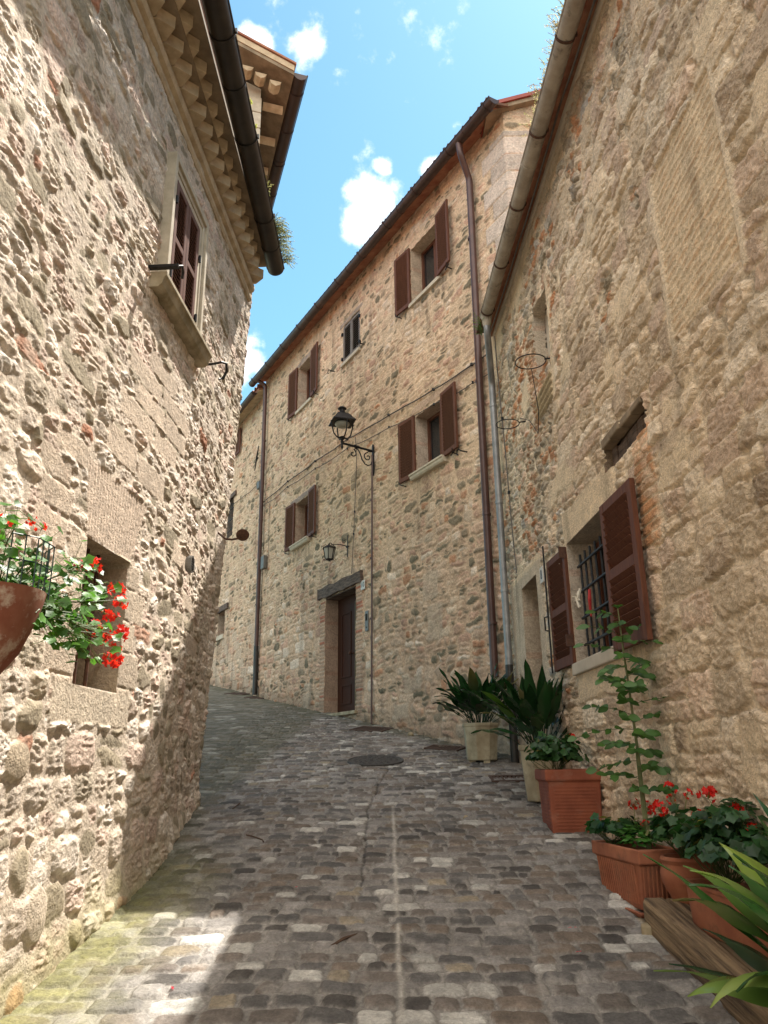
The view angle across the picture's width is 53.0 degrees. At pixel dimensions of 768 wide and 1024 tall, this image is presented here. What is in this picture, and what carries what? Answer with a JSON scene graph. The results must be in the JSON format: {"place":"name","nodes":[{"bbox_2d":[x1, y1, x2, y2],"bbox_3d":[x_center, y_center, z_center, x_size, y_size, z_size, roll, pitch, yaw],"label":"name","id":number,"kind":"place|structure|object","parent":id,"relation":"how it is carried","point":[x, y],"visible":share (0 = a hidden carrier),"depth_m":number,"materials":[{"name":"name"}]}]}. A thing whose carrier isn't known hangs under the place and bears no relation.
{"place":"outdoors","nodes":[
{"label":"outdoors","id":0,"kind":"place"},
{"bbox_2d":[0,685,738,1023],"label":"street","id":1,"kind":"structure","parent":0,"point":[426,891],"depth_m":4.11,"materials":[{"name":"stone"}]},
{"bbox_2d":[210,384,263,693],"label":"stone house","id":2,"kind":"structure","parent":1,"relation":"on","point":[232,664],"depth_m":19.59,"materials":[{"name":"stone"}]},
{"bbox_2d":[216,602,228,641],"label":"window","id":3,"kind":"structure","parent":2,"relation":"in","point":[224,607],"depth_m":20.06,"materials":[{"name":"beige stone"}]},
{"bbox_2d":[227,490,236,537],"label":"window","id":4,"kind":"structure","parent":2,"relation":"in","point":[234,493],"depth_m":20.86,"materials":[{"name":"brown wood"}]},
{"bbox_2d":[235,427,240,455],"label":"window","id":5,"kind":"structure","parent":2,"relation":"in","point":[238,444],"depth_m":20.93,"materials":[{"name":"brown wood"}]},
{"bbox_2d":[254,446,258,470],"bbox_3d":[-3.151,-1.336,19.105,0.062,0.588,0.259,9,-20,-27],"label":"wall anchor","id":6,"kind":"object","parent":2,"relation":"attached to","point":[257,457],"depth_m":19.10,"materials":[{"name":"metal"}]},
{"bbox_2d":[225,692,249,694],"bbox_3d":[-3.300,4.152,17.588,0.555,0.132,0.448,-10,-20,26],"label":"drain grate","id":7,"kind":"object","parent":1,"relation":"on","point":[239,693],"visible":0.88,"depth_m":17.57,"materials":[{"name":"metal"}]},
{"bbox_2d":[244,696,263,698],"bbox_3d":[-2.701,3.997,16.584,0.505,0.120,0.398,-10,-20,26],"label":"drain grate","id":8,"kind":"object","parent":1,"relation":"on","point":[253,697],"visible":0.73,"depth_m":16.51,"materials":[{"name":"metal"}]},
{"bbox_2d":[331,933,356,944],"bbox_3d":[-0.186,2.077,3.733,0.018,0.035,0.200,-16,-23,39],"label":"twig","id":9,"kind":"object","parent":1,"relation":"on","point":[342,939],"visible":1,"depth_m":3.72,"materials":[{"name":"brown wood"}]},
{"bbox_2d":[349,726,392,731],"bbox_3d":[-0.181,3.193,11.315,0.525,0.125,0.418,-10,-20,26],"label":"drain grate","id":10,"kind":"object","parent":1,"relation":"on","point":[370,728],"visible":0.97,"depth_m":11.31,"materials":[{"name":"metal"}]},
{"bbox_2d":[347,755,403,766],"bbox_3d":[-0.096,2.817,8.705,0.640,0.133,0.635,-1,-18,0],"label":"manhole cover","id":11,"kind":"object","parent":1,"relation":"on","point":[376,760],"visible":1,"depth_m":8.67,"materials":[{"name":"metal"}]},
{"bbox_2d":[423,744,465,750],"bbox_3d":[0.756,2.916,9.509,0.454,0.102,0.300,-10,-20,26],"label":"drain grate","id":12,"kind":"object","parent":1,"relation":"on","point":[447,748],"visible":0.97,"depth_m":9.50,"materials":[{"name":"metal"}]},
{"bbox_2d":[432,664,518,762],"bbox_3d":[1.123,2.291,8.759,1.160,1.109,1.201,-1,-18,0],"label":"potted aspidistra","id":13,"kind":"object","parent":1,"relation":"on","point":[481,745],"visible":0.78,"depth_m":8.56,"materials":[{"name":"plant"}]},
{"bbox_2d":[488,775,524,782],"bbox_3d":[1.252,2.627,7.572,0.420,0.070,0.279,-1,-18,0],"label":"drain grate","id":14,"kind":"object","parent":1,"relation":"on","point":[491,777],"visible":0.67,"depth_m":7.61,"materials":[{"name":"metal"}]},
{"bbox_2d":[461,659,569,801],"bbox_3d":[1.399,1.972,6.922,1.248,1.174,1.207,8,-20,-24],"label":"potted aspidistra","id":15,"kind":"object","parent":1,"relation":"on","point":[533,707],"visible":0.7,"depth_m":6.72,"materials":[{"name":"plant"}]},
{"bbox_2d":[524,731,601,832],"bbox_3d":[1.367,2.064,5.888,0.544,0.738,0.512,-1,-18,0],"label":"potted geranium","id":16,"kind":"object","parent":1,"relation":"on","point":[570,799],"visible":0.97,"depth_m":5.73,"materials":[{"name":"orange ceramic"}]},
{"bbox_2d":[567,604,682,917],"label":"potted herbs","id":17,"kind":"object","parent":1,"relation":"on","point":[629,872],"visible":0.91,"depth_m":4.44,"materials":[{"name":"plant"}]},
{"bbox_2d":[641,922,651,934],"bbox_3d":[1.327,2.074,3.818,0.092,0.060,0.069,-14,-22,34],"label":"stone wedge","id":18,"kind":"object","parent":1,"relation":"on","point":[646,928],"visible":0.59,"depth_m":3.80,"materials":[{"name":"beige stone"}]},
{"bbox_2d":[643,897,767,1023],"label":"timber beam","id":19,"kind":"structure","parent":1,"relation":"on","point":[680,936],"depth_m":3.37,"materials":[{"name":"brown wood"}]},
{"bbox_2d":[645,781,715,904],"bbox_3d":[1.547,1.711,3.975,0.335,0.619,0.355,8,-20,-25],"label":"potted geranium","id":20,"kind":"object","parent":19,"relation":"on","point":[661,825],"visible":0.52,"depth_m":3.92,"materials":[{"name":"ceramic"}]},
{"bbox_2d":[660,785,767,957],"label":"potted geranium","id":21,"kind":"object","parent":19,"relation":"on","point":[704,833],"visible":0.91,"depth_m":3.41,"materials":[{"name":"plant"}]},
{"bbox_2d":[643,793,767,1007],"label":"potted aspidistra","id":22,"kind":"object","parent":1,"relation":"on","point":[751,906],"visible":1,"depth_m":2.52,"materials":[{"name":"plant"}]},
{"bbox_2d":[229,0,563,404],"label":"sky","id":23,"kind":"structure","parent":0,"point":[390,83],"materials":[{"name":"blue"}]},
{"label":"ground","id":24,"kind":"structure","parent":0,"visible":0},
{"bbox_2d":[0,0,284,1018],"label":"stone house","id":25,"kind":"structure","parent":24,"relation":"on","point":[138,242],"depth_m":4.44,"materials":[{"name":"beige stone"}]},
{"bbox_2d":[0,500,129,673],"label":"wall planter","id":26,"kind":"object","parent":25,"relation":"attached to","point":[25,608],"visible":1,"depth_m":3.01,"materials":[{"name":"ceramic"}]},
{"bbox_2d":[72,548,104,686],"bbox_3d":[-1.631,0.576,4.178,0.038,0.795,0.621,-2,-18,3],"label":"window","id":27,"kind":"structure","parent":25,"relation":"in","point":[87,660],"depth_m":4.19,"materials":[{"name":"brown wood"}]},
{"bbox_2d":[148,151,227,379],"bbox_3d":[-1.444,-1.843,5.866,0.266,1.195,1.425,-1,-18,2],"label":"window","id":28,"kind":"structure","parent":25,"relation":"in","point":[182,301],"depth_m":5.65,"materials":[{"name":"stone"}]},
{"bbox_2d":[218,529,248,540],"bbox_3d":[-1.403,0.199,7.009,0.350,0.129,0.085,-1,-18,0],"label":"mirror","id":29,"kind":"object","parent":25,"relation":"attached to","point":[242,534],"visible":0.97,"depth_m":6.99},
{"bbox_2d":[236,31,307,209],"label":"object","id":30,"kind":"structure","parent":25,"relation":"on","point":[276,84],"depth_m":9.50,"materials":[{"name":"beige wood"}]},
{"bbox_2d":[274,212,298,267],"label":"gutter weeds","id":31,"kind":"object","parent":25,"relation":"on","point":[282,231],"visible":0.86,"depth_m":7.83,"materials":[{"name":"green plant"}]},
{"bbox_2d":[248,89,546,754],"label":"stone house","id":32,"kind":"structure","parent":24,"relation":"on","point":[382,329],"depth_m":12.45,"materials":[{"name":"stone"}]},
{"bbox_2d":[260,555,266,569],"bbox_3d":[-2.724,1.142,17.423,0.080,0.300,0.200,9,-20,-27],"label":"junction box","id":33,"kind":"object","parent":32,"relation":"attached to","point":[263,566],"visible":1,"depth_m":17.36,"materials":[{"name":"grey plastic"}]},
{"bbox_2d":[265,501,269,576],"bbox_3d":[-2.662,0.564,17.542,0.012,1.848,0.229,9,-20,-27],"label":"wall cable","id":34,"kind":"object","parent":32,"relation":"attached to","point":[268,546],"depth_m":17.36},
{"bbox_2d":[283,485,316,554],"bbox_3d":[-1.616,0.211,15.805,0.394,1.077,1.634,9,-20,-27],"label":"window","id":35,"kind":"structure","parent":32,"relation":"in","point":[310,509],"depth_m":15.88,"materials":[{"name":"brown wood"}]},
{"bbox_2d":[286,341,317,420],"bbox_3d":[-1.669,-2.779,16.809,0.394,1.207,1.664,9,-20,-27],"label":"window","id":36,"kind":"structure","parent":32,"relation":"in","point":[312,374],"depth_m":17.04,"materials":[{"name":"brown wood"}]},
{"bbox_2d":[322,535,348,561],"bbox_3d":[-0.856,0.624,13.473,0.521,0.520,0.265,7,-19,-22],"label":"wall lantern","id":37,"kind":"object","parent":32,"relation":"attached to","point":[329,550],"depth_m":13.35,"materials":[{"name":"metal"}]},
{"bbox_2d":[338,593,356,711],"bbox_3d":[-0.544,2.450,13.470,0.170,2.078,1.264,9,-20,-27],"label":"door","id":38,"kind":"structure","parent":32,"relation":"in","point":[347,662],"depth_m":13.65,"materials":[{"name":"brown wood"}]},
{"bbox_2d":[340,311,360,367],"bbox_3d":[-0.576,-3.364,14.866,0.210,1.040,0.930,9,-20,-27],"label":"window","id":39,"kind":"structure","parent":32,"relation":"in","point":[353,327],"depth_m":14.88,"materials":[{"name":"wood"}]},
{"bbox_2d":[328,406,373,475],"bbox_3d":[-0.524,-1.241,13.038,0.795,1.169,0.419,4,-18,-13],"label":"wall lamp","id":40,"kind":"object","parent":32,"relation":"attached to","point":[341,419],"visible":1,"depth_m":13.02,"materials":[{"name":"metal"}]},
{"bbox_2d":[351,437,356,573],"bbox_3d":[-0.523,-0.154,13.610,0.028,2.517,0.193,10,-21,-29],"label":"wall cable","id":41,"kind":"object","parent":32,"relation":"attached to","point":[354,508],"depth_m":13.54,"materials":[{"name":"metal"}]},
{"bbox_2d":[361,579,364,589],"bbox_3d":[-0.353,1.220,12.867,0.017,0.160,0.140,9,-20,-27],"label":"house number","id":42,"kind":"object","parent":32,"relation":"attached to","point":[363,585],"visible":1,"depth_m":12.85,"materials":[{"name":"ceramic"}]},
{"bbox_2d":[365,610,368,630],"bbox_3d":[-0.282,1.777,12.561,0.029,0.330,0.110,9,-20,-27],"label":"doorbell","id":43,"kind":"object","parent":32,"relation":"attached to","point":[367,620],"visible":1,"depth_m":12.55,"materials":[{"name":"metal"}]},
{"bbox_2d":[263,354,485,502],"bbox_3d":[-0.713,-1.199,14.285,0.048,0.631,9.011,9,-20,-27],"label":"wall cable","id":44,"kind":"object","parent":32,"relation":"attached to","point":[433,389],"depth_m":12.86,"materials":[{"name":"metal"}]},
{"bbox_2d":[263,374,487,505],"bbox_3d":[-0.711,-1.010,14.224,0.032,0.825,9.010,9,-20,-27],"label":"wall cable","id":45,"kind":"object","parent":32,"relation":"attached to","point":[473,382],"depth_m":13.23,"materials":[{"name":"metal"}]},
{"bbox_2d":[394,199,451,318],"bbox_3d":[0.717,-4.022,12.555,0.394,1.207,1.745,9,-20,-27],"label":"window","id":46,"kind":"structure","parent":32,"relation":"in","point":[436,256],"depth_m":12.81,"materials":[{"name":"brown wood"}]},
{"bbox_2d":[398,381,458,486],"bbox_3d":[0.742,-1.097,11.623,0.394,1.107,1.684,9,-20,-27],"label":"window","id":47,"kind":"structure","parent":32,"relation":"in","point":[442,428],"depth_m":11.78,"materials":[{"name":"brown wood"}]},
{"bbox_2d":[476,0,767,882],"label":"stone house","id":48,"kind":"structure","parent":24,"relation":"on","point":[634,304],"depth_m":4.84,"materials":[{"name":"beige stone"}]},
{"bbox_2d":[470,312,491,334],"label":"gutter weeds","id":49,"kind":"object","parent":48,"relation":"on","point":[476,325],"visible":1,"depth_m":9.48,"materials":[{"name":"green plant"}]},
{"bbox_2d":[494,336,516,572],"bbox_3d":[1.463,-0.792,9.276,0.035,3.207,0.344,0,-18,-2],"label":"wall cable","id":50,"kind":"object","parent":48,"relation":"attached to","point":[508,491],"depth_m":9.23,"materials":[{"name":"metal"}]},
{"bbox_2d":[496,419,525,428],"bbox_3d":[1.377,-0.964,8.427,0.314,0.024,0.262,6,-19,-20],"label":"pot ring","id":51,"kind":"object","parent":48,"relation":"attached to","point":[509,419],"visible":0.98,"depth_m":8.37,"materials":[{"name":"metal"}]},
{"bbox_2d":[515,353,549,369],"bbox_3d":[1.398,-1.435,7.301,0.299,0.024,0.317,11,-21,-32],"label":"pot ring","id":52,"kind":"object","parent":48,"relation":"attached to","point":[545,358],"visible":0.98,"depth_m":7.26,"materials":[{"name":"metal"}]},
{"bbox_2d":[520,369,538,433],"bbox_3d":[1.475,-0.990,7.732,0.085,0.535,0.889,-1,-18,2],"label":"iron wire","id":53,"kind":"object","parent":52,"relation":"hanging from","point":[537,405],"visible":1,"depth_m":7.42,"materials":[{"name":"black metal"}]},
{"bbox_2d":[519,10,561,136],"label":"gutter weeds","id":54,"kind":"object","parent":48,"relation":"on","point":[543,63],"visible":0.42,"depth_m":6.37,"materials":[{"name":"green plant"}]},
{"bbox_2d":[539,566,544,583],"bbox_3d":[1.545,0.617,7.531,0.017,0.155,0.120,0,-18,-2],"label":"house number","id":55,"kind":"object","parent":48,"relation":"attached to","point":[542,580],"visible":0.99,"depth_m":7.51,"materials":[{"name":"ceramic"}]},
{"bbox_2d":[491,0,595,331],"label":"wall cable","id":56,"kind":"object","parent":48,"relation":"attached to","point":[573,66],"depth_m":6.94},
{"bbox_2d":[546,0,564,16],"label":"gutter weeds","id":57,"kind":"object","parent":48,"relation":"on","point":[561,6],"visible":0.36,"depth_m":5.81,"materials":[{"name":"green plant"}]},
{"bbox_2d":[572,588,580,606],"bbox_3d":[1.616,0.720,6.417,0.075,0.169,0.102,-1,-18,0],"label":"string bow","id":58,"kind":"object","parent":48,"relation":"attached to","point":[577,600],"visible":1,"depth_m":6.41,"materials":[{"name":"white fabric"}]},
{"bbox_2d":[588,589,591,616],"bbox_3d":[1.647,0.727,6.148,0.031,0.224,0.048,-8,-19,21],"label":"ribbon","id":59,"kind":"object","parent":48,"relation":"hanging from","point":[589,600],"visible":0.86,"depth_m":6.14,"materials":[{"name":"red fabric"}]},
{"bbox_2d":[542,478,652,675],"bbox_3d":[1.707,0.562,5.969,0.387,1.260,2.429,0,-18,-2],"label":"window","id":60,"kind":"structure","parent":48,"relation":"in","point":[619,559],"depth_m":5.34,"materials":[{"name":"red wood"}]}
]}

